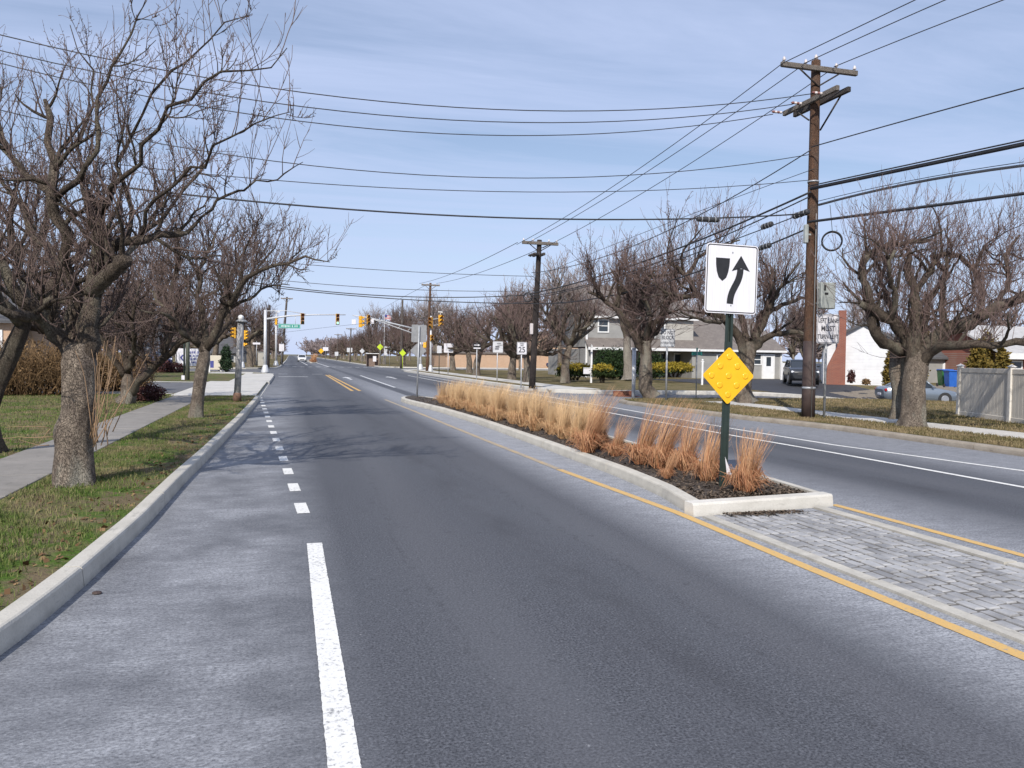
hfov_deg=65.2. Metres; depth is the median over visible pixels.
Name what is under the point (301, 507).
dashed marking
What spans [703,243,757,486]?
keep right sign
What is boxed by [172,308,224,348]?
bare tree
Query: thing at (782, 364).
privacy fence
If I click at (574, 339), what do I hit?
bare tree
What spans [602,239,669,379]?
bare tree
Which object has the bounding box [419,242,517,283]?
overhead wire
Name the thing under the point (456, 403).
grass clump
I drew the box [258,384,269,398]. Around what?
kerb
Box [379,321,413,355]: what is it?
bare tree
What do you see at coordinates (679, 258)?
overhead wire
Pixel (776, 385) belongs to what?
driveway
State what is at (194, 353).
sign board
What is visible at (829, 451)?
edge line marking
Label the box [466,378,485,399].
grass clump
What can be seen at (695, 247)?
overhead wire
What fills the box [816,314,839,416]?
lane control sign
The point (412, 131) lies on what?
overhead wire
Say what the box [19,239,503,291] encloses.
overhead wire
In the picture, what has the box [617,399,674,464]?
grass clump
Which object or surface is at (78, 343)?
bare tree
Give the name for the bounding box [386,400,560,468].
yellow line marking
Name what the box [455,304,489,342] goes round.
bare tree
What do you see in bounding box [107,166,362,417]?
bare tree
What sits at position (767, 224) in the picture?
splice case
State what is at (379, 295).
overhead wire
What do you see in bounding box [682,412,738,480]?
grass clump
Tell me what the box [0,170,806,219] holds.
overhead wire
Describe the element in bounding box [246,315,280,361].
bare tree
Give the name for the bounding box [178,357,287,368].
kerb
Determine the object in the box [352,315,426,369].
traffic signal
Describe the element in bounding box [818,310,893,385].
house
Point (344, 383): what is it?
double yellow marking
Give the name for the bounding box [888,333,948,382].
garage
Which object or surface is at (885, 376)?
arborvitae
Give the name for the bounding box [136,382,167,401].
bush
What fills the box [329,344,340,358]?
bare tree
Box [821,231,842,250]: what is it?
cable coil
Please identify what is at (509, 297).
bare tree
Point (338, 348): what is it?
bare tree
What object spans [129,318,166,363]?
house
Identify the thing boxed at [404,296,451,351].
bare tree
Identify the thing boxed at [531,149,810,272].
overhead wire
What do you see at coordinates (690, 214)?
overhead wire
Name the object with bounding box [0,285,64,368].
house
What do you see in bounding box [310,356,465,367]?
lawn
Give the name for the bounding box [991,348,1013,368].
arborvitae
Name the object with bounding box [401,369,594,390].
pavement
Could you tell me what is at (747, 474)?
grass clump
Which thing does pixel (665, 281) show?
overhead wire
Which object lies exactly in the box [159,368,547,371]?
cross street
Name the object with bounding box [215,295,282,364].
bare tree
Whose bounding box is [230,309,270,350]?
bare tree
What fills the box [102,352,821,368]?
ground
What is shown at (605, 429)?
grass clump
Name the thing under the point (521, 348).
speed limit sign
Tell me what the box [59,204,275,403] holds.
bare tree
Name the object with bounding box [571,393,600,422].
grass clump
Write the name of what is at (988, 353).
arborvitae
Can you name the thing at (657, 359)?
hedge
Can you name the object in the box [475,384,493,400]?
grass clump
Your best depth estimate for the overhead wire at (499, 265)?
47.60 m
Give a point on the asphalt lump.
(96, 592)
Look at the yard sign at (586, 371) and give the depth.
46.91 m
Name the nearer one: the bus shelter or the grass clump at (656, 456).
the grass clump at (656, 456)
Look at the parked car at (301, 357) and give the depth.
170.55 m
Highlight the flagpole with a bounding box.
[384,314,390,346]
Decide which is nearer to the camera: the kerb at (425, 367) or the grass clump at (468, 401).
the grass clump at (468, 401)
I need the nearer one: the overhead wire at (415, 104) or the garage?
the overhead wire at (415, 104)
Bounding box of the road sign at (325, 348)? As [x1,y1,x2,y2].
[323,344,327,360]
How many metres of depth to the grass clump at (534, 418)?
15.88 m
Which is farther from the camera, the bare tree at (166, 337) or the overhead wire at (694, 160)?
the bare tree at (166, 337)
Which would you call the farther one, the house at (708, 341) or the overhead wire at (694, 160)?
the house at (708, 341)
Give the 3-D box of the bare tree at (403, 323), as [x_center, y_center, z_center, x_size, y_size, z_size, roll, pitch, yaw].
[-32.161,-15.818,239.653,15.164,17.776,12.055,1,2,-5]
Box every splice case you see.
[696,216,719,222]
[758,243,771,249]
[760,221,773,229]
[792,209,809,218]
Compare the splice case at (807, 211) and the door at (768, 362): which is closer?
the splice case at (807, 211)
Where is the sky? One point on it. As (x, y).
(564, 55)
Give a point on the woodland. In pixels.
(316, 346)
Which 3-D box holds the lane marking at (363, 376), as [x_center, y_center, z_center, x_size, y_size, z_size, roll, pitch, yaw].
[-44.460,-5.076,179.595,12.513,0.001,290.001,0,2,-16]
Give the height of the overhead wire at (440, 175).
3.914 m
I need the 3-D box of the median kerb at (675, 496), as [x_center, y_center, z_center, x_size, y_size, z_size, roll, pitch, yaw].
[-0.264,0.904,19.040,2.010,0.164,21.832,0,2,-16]
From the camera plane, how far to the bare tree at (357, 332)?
199.84 m
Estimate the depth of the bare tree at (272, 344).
161.57 m
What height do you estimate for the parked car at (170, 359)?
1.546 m
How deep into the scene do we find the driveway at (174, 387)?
34.10 m
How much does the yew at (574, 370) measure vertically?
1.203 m
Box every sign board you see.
[175,348,209,371]
[210,355,221,370]
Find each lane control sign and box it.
[493,341,502,380]
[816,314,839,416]
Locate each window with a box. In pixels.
[0,330,2,346]
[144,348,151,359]
[597,319,608,332]
[673,353,680,363]
[754,354,761,364]
[1011,360,1022,368]
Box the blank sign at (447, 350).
[444,343,452,363]
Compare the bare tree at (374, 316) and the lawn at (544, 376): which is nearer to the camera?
the lawn at (544, 376)
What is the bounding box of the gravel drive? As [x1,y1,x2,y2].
[830,386,956,398]
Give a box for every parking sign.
[384,346,386,365]
[437,346,441,360]
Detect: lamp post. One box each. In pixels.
[233,315,247,401]
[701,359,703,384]
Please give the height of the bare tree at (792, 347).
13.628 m
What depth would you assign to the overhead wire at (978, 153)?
17.45 m
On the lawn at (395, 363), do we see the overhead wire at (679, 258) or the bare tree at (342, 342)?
the bare tree at (342, 342)
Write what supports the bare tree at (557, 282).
on the lawn at (544, 376)
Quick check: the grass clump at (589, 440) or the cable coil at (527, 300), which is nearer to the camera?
the grass clump at (589, 440)
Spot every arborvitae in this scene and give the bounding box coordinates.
[880,351,889,385]
[963,339,991,367]
[970,329,998,367]
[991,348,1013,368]
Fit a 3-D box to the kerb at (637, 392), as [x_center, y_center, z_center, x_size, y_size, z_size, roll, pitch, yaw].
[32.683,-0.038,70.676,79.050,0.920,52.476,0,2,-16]
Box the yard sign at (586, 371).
[583,344,592,382]
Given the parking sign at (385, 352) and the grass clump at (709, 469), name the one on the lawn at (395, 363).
the parking sign at (385, 352)
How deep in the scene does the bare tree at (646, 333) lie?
29.55 m
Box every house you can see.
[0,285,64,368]
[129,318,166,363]
[210,336,246,362]
[548,284,786,378]
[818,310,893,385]
[941,325,1023,369]
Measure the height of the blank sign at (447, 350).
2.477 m
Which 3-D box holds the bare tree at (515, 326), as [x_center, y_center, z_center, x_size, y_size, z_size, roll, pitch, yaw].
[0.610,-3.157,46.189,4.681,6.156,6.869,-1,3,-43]
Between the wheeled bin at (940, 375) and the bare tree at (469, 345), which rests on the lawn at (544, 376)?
the bare tree at (469, 345)
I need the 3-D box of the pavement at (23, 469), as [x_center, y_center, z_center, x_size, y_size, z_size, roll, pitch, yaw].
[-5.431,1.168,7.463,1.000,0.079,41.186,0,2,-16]
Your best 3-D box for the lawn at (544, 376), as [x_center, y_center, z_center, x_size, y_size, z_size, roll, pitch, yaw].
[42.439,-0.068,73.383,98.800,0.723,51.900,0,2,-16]
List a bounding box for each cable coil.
[523,292,532,301]
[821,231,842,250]
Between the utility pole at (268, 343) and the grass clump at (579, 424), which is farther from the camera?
the utility pole at (268, 343)
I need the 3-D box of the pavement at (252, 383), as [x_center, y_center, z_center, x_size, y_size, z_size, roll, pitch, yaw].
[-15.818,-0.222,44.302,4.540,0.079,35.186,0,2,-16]
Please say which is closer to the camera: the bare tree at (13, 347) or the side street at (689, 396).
the bare tree at (13, 347)
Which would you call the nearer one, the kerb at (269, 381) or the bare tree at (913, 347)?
the bare tree at (913, 347)
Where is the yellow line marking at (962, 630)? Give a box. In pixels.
[556,469,1023,659]
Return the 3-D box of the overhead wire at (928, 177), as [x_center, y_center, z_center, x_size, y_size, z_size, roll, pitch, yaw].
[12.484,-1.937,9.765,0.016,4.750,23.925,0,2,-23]
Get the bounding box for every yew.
[554,361,589,379]
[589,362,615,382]
[652,361,694,376]
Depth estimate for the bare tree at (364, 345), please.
154.88 m
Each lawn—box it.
[0,371,266,610]
[102,355,288,367]
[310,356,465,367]
[410,369,938,398]
[625,398,1023,448]
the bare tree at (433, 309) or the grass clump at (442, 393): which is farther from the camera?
the bare tree at (433, 309)
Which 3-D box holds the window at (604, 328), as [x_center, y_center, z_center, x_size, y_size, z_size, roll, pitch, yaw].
[6.936,-4.416,60.748,0.923,1.035,0.070,0,2,-16]
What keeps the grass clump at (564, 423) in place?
on the mulch bed at (554, 437)
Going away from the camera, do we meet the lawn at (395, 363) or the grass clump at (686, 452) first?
the grass clump at (686, 452)
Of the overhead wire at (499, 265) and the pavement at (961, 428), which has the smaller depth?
the pavement at (961, 428)
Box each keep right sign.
[411,325,426,396]
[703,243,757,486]
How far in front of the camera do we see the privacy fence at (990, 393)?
21.15 m
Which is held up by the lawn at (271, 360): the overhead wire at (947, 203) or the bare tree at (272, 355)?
the bare tree at (272, 355)
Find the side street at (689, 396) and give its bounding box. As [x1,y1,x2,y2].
[607,394,792,397]
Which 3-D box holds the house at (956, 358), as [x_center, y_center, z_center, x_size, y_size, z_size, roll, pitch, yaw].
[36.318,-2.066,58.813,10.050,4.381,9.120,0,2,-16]
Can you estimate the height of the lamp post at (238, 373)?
2.641 m
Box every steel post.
[181,344,184,379]
[186,290,189,379]
[631,348,635,397]
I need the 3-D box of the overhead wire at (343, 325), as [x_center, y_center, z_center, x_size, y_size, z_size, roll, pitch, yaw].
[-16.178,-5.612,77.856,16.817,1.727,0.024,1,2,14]
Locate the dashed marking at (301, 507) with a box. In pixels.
[260,397,309,512]
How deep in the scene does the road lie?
4.84 m
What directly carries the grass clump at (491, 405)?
on the mulch bed at (554, 437)
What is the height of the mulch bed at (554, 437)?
0.078 m
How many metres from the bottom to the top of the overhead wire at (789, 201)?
1.454 m
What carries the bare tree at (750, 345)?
on the lawn at (874, 414)
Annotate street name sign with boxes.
[253,341,259,365]
[692,348,701,397]
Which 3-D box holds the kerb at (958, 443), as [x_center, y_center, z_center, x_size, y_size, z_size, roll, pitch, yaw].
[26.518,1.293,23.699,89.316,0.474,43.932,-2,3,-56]
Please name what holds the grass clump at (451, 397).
on the mulch bed at (554, 437)
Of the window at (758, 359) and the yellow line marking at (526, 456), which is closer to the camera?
the yellow line marking at (526, 456)
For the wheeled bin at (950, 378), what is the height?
0.975 m
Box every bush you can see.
[134,360,185,372]
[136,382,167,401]
[846,369,855,382]
[862,378,870,384]
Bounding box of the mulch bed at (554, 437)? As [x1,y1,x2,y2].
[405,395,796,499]
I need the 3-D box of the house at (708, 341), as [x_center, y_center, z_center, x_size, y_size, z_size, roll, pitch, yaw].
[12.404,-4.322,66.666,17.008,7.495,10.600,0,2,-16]
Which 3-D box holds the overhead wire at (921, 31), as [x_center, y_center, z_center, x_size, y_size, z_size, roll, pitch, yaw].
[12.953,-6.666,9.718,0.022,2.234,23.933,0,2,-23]
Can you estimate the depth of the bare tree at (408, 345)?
108.59 m
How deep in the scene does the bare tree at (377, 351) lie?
133.46 m
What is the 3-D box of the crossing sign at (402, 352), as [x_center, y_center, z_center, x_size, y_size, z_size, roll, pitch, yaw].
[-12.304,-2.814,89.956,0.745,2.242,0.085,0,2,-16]
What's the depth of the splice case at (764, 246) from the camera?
22.10 m
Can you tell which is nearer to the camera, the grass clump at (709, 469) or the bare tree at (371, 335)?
the grass clump at (709, 469)
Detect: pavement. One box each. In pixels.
[0,395,205,498]
[173,372,273,394]
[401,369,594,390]
[708,401,1023,438]
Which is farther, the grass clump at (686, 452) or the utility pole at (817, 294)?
the utility pole at (817, 294)
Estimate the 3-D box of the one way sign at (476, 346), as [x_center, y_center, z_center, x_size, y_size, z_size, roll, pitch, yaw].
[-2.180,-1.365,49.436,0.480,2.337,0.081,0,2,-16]
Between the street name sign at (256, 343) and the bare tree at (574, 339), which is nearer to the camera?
the bare tree at (574, 339)
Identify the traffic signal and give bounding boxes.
[230,319,248,367]
[261,310,345,372]
[273,311,279,365]
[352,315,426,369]
[428,311,443,371]
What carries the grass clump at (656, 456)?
on the mulch bed at (554, 437)
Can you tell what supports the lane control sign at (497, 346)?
on the lawn at (544, 376)
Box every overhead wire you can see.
[0,34,812,111]
[0,50,792,122]
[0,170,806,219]
[0,222,532,297]
[1,63,772,135]
[1,110,809,177]
[6,241,529,303]
[12,150,808,191]
[14,229,533,276]
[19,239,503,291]
[268,318,418,334]
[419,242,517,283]
[432,300,532,312]
[441,245,546,282]
[516,63,782,244]
[528,65,802,242]
[530,217,791,298]
[530,230,802,303]
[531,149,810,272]
[532,191,810,293]
[532,197,808,295]
[535,168,814,277]
[543,68,833,247]
[783,0,914,62]
[803,0,944,63]
[808,139,1023,186]
[808,192,1023,222]
[809,142,1023,189]
[811,87,1023,147]
[818,164,1023,205]
[820,162,1021,200]
[834,0,1002,66]
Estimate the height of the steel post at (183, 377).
4.200 m
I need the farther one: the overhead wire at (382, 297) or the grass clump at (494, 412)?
the overhead wire at (382, 297)
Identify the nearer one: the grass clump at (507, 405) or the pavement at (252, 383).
the grass clump at (507, 405)
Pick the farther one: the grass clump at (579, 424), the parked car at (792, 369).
the parked car at (792, 369)
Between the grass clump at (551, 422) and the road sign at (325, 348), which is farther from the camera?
the road sign at (325, 348)
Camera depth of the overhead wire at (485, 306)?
48.19 m
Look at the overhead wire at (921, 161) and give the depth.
17.39 m
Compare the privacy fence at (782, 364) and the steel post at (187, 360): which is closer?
the steel post at (187, 360)
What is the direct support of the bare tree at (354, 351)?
on the lawn at (395, 363)
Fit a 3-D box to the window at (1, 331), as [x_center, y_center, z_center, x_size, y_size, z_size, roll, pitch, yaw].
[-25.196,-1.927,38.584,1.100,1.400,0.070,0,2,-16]
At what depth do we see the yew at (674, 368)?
49.63 m
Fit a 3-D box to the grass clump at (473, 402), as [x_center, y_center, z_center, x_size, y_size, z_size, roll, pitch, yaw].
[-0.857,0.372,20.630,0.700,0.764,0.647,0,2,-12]
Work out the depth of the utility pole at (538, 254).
37.11 m
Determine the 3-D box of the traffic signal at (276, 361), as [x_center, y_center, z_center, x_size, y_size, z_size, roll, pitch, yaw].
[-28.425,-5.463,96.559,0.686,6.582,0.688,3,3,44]
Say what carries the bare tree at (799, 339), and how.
on the lawn at (544, 376)
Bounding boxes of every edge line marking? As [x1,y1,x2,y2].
[307,543,361,767]
[413,376,1023,487]
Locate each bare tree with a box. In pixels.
[0,0,315,487]
[0,121,138,452]
[2,241,146,363]
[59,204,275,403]
[60,279,159,356]
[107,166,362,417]
[136,289,210,365]
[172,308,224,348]
[176,290,258,354]
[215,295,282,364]
[224,297,280,366]
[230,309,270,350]
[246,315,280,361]
[249,319,286,347]
[260,330,286,351]
[261,330,287,358]
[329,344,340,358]
[332,339,352,358]
[339,333,355,359]
[340,341,361,360]
[348,335,362,360]
[351,329,368,361]
[351,332,381,355]
[352,328,375,360]
[354,302,388,332]
[357,324,388,363]
[362,325,390,354]
[365,325,396,363]
[373,303,411,360]
[376,311,427,365]
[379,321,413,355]
[379,323,412,365]
[381,304,423,360]
[382,302,422,335]
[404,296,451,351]
[408,289,458,350]
[426,303,478,369]
[434,293,515,374]
[435,299,455,350]
[435,302,499,372]
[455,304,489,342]
[456,282,572,378]
[485,285,543,369]
[488,274,543,341]
[490,278,577,381]
[517,247,595,376]
[524,277,614,382]
[560,222,704,398]
[601,179,839,402]
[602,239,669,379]
[677,292,708,316]
[768,297,818,358]
[772,297,828,357]
[784,157,1023,427]
[834,289,886,330]
[947,280,1023,325]
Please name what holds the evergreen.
on the lawn at (140, 494)
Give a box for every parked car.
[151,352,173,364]
[297,355,306,361]
[782,359,819,384]
[875,381,955,401]
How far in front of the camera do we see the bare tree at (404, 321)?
168.92 m
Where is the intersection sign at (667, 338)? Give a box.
[660,329,675,399]
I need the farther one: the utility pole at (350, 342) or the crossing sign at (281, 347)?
the utility pole at (350, 342)
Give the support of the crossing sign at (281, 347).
on the kerb at (251, 368)
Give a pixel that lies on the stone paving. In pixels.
(918, 586)
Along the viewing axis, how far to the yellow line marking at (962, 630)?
6.31 m
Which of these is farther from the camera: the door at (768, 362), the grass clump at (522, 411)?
the door at (768, 362)
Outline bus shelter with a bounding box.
[366,353,378,365]
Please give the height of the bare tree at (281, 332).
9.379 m
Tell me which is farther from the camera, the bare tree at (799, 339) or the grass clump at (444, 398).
the bare tree at (799, 339)
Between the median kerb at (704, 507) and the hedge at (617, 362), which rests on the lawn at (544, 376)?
the hedge at (617, 362)
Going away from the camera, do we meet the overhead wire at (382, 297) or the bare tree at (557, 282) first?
the overhead wire at (382, 297)
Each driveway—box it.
[25,382,192,392]
[653,379,876,398]
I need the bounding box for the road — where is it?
[0,355,1023,767]
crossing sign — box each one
[279,342,283,364]
[400,349,405,368]
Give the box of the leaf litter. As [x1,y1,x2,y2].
[0,399,248,596]
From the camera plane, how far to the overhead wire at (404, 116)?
18.41 m
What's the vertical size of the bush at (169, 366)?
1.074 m
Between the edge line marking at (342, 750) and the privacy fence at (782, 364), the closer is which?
the edge line marking at (342, 750)
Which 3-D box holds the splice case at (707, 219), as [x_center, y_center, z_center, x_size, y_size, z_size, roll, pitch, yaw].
[4.889,-4.104,19.958,0.621,0.149,0.145,0,2,-16]
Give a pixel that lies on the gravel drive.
(864, 393)
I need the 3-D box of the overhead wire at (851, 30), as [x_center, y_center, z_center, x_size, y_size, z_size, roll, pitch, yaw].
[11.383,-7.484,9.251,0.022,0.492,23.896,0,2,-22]
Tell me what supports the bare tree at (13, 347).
on the lawn at (140, 494)
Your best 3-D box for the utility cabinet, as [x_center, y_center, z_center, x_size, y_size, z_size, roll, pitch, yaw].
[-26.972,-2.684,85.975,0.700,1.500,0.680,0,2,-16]
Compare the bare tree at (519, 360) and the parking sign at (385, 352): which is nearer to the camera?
the bare tree at (519, 360)
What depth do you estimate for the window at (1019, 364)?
54.14 m
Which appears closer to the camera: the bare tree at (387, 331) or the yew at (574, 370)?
the yew at (574, 370)
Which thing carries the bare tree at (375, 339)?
on the lawn at (395, 363)
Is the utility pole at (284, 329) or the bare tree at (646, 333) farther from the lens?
the utility pole at (284, 329)
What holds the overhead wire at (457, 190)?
attached to the utility pole at (817, 294)
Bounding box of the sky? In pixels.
[0,0,1023,361]
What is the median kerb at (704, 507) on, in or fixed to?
on the road
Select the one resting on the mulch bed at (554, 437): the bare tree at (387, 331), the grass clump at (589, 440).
the grass clump at (589, 440)
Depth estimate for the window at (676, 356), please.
64.03 m
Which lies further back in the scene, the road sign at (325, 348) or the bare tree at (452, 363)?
the road sign at (325, 348)
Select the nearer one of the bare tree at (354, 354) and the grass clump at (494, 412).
the grass clump at (494, 412)
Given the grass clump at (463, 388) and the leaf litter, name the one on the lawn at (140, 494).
the leaf litter
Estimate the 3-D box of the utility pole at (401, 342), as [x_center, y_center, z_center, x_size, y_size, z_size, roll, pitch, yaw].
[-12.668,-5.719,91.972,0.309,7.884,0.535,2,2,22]
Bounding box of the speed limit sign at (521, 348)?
[517,342,526,387]
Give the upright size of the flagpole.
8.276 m
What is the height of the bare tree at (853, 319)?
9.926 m
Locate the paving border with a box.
[702,506,1023,644]
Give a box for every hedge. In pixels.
[0,331,108,395]
[51,345,163,391]
[592,345,623,378]
[636,351,664,378]
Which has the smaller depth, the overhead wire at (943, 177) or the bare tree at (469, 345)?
the overhead wire at (943, 177)
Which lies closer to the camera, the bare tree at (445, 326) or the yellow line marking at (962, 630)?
the yellow line marking at (962, 630)
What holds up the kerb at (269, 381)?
on the ground at (424, 356)
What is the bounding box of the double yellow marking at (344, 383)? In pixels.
[326,375,360,390]
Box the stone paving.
[713,511,1023,633]
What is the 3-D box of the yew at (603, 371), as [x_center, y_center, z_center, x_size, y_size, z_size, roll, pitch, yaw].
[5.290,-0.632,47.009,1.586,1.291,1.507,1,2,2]
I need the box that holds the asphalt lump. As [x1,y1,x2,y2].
[92,591,101,594]
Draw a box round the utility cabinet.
[258,352,263,365]
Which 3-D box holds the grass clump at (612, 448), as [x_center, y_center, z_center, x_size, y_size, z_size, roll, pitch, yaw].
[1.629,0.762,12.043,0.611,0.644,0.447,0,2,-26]
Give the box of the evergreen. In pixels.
[218,344,233,371]
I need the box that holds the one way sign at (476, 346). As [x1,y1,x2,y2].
[473,343,480,379]
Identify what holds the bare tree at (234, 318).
on the lawn at (271, 360)
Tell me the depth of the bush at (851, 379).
45.89 m
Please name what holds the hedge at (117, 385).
on the lawn at (140, 494)
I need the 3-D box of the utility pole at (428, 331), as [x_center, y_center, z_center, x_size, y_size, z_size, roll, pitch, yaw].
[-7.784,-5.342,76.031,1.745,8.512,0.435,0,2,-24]
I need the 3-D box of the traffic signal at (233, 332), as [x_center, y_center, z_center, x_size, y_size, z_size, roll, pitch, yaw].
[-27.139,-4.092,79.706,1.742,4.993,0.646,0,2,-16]
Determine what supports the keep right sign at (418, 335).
on the mulch bed at (554, 437)
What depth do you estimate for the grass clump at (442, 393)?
24.48 m
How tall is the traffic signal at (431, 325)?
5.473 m
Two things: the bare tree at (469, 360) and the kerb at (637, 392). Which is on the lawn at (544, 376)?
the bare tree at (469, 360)
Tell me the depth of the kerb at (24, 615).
5.79 m
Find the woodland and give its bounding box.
[60,305,1023,363]
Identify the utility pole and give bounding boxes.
[267,305,270,367]
[280,297,292,364]
[346,328,355,361]
[400,300,402,368]
[421,283,439,370]
[522,238,558,388]
[772,54,857,417]
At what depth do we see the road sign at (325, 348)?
149.91 m
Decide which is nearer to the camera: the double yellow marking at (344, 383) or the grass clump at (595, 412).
the grass clump at (595, 412)
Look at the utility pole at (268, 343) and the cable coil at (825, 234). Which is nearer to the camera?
the cable coil at (825, 234)
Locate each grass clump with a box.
[433,381,452,402]
[440,378,460,405]
[444,384,461,406]
[449,381,474,408]
[458,382,484,411]
[459,381,471,398]
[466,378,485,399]
[467,384,487,412]
[470,385,493,414]
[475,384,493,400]
[480,382,512,417]
[484,384,511,420]
[489,382,512,405]
[500,390,527,423]
[506,385,540,426]
[506,389,521,415]
[510,391,526,403]
[520,392,553,430]
[530,388,556,415]
[537,401,567,434]
[540,395,570,422]
[550,401,578,438]
[553,393,580,422]
[562,401,597,442]
[565,384,629,452]
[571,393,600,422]
[580,401,611,436]
[597,414,613,448]
[601,415,632,455]
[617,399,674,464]
[634,398,702,468]
[655,447,679,478]
[663,405,713,470]
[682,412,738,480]
[722,427,774,492]
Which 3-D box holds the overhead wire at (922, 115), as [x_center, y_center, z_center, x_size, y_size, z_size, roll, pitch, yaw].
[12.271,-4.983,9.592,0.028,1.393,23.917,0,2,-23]
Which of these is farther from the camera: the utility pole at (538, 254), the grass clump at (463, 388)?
the utility pole at (538, 254)
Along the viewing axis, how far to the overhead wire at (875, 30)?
18.27 m
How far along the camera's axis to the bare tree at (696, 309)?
91.45 m
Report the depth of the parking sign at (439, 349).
64.46 m
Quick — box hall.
[429,331,577,367]
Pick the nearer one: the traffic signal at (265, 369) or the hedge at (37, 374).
the hedge at (37, 374)
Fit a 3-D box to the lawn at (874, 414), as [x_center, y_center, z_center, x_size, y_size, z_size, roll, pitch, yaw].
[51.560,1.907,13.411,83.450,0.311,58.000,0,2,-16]
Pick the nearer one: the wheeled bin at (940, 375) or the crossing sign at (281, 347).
the wheeled bin at (940, 375)
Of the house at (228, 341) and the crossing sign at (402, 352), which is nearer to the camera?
the crossing sign at (402, 352)
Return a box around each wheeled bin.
[936,369,953,385]
[943,370,956,386]
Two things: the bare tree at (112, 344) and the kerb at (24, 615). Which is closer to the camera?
the kerb at (24, 615)
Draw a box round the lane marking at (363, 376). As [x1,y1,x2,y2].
[300,361,395,386]
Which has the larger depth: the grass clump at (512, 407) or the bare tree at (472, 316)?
the bare tree at (472, 316)
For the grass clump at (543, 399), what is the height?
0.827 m
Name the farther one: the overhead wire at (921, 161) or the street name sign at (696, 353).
the street name sign at (696, 353)
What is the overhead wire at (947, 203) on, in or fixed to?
attached to the utility pole at (817, 294)
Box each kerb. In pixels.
[0,396,259,654]
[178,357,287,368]
[214,371,273,383]
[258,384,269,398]
[308,356,547,368]
[401,396,818,510]
[404,369,843,398]
[619,398,1023,456]
[684,492,832,516]
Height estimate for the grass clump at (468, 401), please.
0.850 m
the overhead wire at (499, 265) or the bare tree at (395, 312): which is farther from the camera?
the bare tree at (395, 312)
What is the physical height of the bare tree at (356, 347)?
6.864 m
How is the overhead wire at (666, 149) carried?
attached to the utility pole at (817, 294)
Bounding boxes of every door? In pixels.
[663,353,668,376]
[761,354,774,378]
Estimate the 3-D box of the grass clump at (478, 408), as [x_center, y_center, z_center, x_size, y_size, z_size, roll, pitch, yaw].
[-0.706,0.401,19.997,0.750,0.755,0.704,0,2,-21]
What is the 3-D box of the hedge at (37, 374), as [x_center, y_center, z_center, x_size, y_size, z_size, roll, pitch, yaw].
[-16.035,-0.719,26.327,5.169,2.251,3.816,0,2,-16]
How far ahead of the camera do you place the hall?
108.43 m
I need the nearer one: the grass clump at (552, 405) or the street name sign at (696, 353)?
the grass clump at (552, 405)
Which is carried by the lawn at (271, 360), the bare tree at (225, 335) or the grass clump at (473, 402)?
the bare tree at (225, 335)
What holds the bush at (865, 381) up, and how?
on the gravel drive
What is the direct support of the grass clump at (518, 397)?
on the mulch bed at (554, 437)
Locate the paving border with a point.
(1003, 631)
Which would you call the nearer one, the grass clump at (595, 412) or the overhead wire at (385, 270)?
the grass clump at (595, 412)
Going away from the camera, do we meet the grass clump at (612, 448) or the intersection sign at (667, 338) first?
the grass clump at (612, 448)
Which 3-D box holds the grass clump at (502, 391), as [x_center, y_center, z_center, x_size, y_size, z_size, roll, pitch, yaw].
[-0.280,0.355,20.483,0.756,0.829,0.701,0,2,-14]
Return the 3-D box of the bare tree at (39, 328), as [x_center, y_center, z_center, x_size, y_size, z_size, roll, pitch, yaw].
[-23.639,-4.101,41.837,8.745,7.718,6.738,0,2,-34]
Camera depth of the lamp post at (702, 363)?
46.94 m
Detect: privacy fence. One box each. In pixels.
[780,362,821,379]
[956,364,1023,423]
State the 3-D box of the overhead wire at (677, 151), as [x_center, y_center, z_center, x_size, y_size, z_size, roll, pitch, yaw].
[4.064,-7.326,28.681,0.022,2.337,17.713,0,2,-22]
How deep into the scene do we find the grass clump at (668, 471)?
9.83 m
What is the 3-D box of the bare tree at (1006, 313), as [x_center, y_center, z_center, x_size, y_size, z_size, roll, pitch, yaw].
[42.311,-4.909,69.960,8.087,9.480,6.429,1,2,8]

